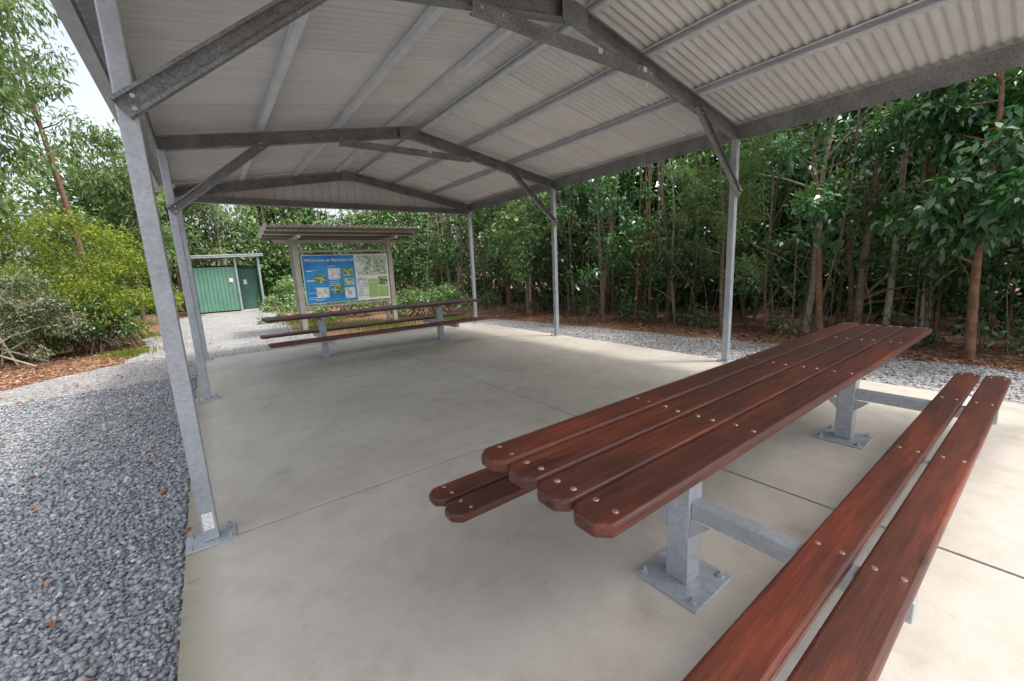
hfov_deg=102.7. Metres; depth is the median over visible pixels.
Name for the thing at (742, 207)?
wattle tree
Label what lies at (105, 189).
eucalyptus tree
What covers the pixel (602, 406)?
joint filler
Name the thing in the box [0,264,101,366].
grey shrub
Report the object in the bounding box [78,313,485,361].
grass
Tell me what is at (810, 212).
rainforest tree
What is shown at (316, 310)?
shrub
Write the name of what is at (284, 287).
shrub
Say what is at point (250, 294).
door
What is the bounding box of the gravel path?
[0,309,1023,680]
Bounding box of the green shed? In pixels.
[190,253,264,315]
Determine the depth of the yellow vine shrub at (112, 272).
8.89 m
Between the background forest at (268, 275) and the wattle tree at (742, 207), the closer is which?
the wattle tree at (742, 207)
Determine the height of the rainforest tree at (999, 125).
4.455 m
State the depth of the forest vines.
7.60 m
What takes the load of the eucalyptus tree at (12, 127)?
on the ground at (906, 323)
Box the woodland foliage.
[0,132,145,341]
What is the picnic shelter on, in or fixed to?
on the concrete slab
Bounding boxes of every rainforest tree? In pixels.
[479,191,568,316]
[546,173,666,322]
[747,107,909,330]
[853,66,1023,359]
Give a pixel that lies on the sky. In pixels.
(88, 99)
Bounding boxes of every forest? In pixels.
[27,159,560,315]
[240,69,1023,355]
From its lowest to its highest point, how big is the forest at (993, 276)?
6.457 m
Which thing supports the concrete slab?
on the ground at (906, 323)
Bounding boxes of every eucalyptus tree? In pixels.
[0,0,63,265]
[0,0,101,326]
[0,0,102,347]
[42,117,201,325]
[91,151,222,311]
[160,185,262,267]
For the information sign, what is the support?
on the ground at (906, 323)
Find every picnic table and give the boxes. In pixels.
[260,298,493,360]
[429,322,1011,680]
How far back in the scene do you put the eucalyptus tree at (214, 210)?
19.88 m
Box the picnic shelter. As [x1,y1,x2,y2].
[50,0,1023,555]
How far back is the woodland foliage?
15.44 m
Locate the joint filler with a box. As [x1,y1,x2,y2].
[250,368,1019,577]
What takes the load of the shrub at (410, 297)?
on the ground at (906, 323)
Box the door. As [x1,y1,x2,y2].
[237,268,260,309]
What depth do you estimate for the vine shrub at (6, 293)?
8.61 m
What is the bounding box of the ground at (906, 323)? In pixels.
[0,263,1023,390]
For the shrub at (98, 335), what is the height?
1.570 m
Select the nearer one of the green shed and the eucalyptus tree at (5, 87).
the eucalyptus tree at (5, 87)
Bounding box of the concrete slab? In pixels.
[177,323,1023,680]
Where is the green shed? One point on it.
(228, 289)
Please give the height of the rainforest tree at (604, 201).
4.861 m
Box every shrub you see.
[0,197,185,359]
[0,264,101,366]
[0,268,31,357]
[29,293,145,355]
[256,291,400,324]
[258,275,304,310]
[390,277,472,317]
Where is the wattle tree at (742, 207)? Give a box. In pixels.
[659,129,789,334]
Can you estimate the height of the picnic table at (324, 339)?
0.751 m
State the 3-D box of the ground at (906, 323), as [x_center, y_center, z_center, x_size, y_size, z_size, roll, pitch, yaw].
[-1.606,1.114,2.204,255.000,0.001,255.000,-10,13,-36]
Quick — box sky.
[0,0,1022,295]
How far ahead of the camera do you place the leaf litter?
7.26 m
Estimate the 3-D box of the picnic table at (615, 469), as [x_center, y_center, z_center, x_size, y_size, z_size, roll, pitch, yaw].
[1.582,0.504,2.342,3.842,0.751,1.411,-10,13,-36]
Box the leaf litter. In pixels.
[0,307,1023,680]
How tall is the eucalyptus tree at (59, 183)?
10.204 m
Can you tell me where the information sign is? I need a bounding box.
[256,223,421,329]
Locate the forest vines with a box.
[453,106,1023,356]
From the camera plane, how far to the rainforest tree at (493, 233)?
10.91 m
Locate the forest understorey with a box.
[481,67,1023,336]
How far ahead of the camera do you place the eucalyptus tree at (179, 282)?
19.70 m
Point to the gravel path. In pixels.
(128, 593)
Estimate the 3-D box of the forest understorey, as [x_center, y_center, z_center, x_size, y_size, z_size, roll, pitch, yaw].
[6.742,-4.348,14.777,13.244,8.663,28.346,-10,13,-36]

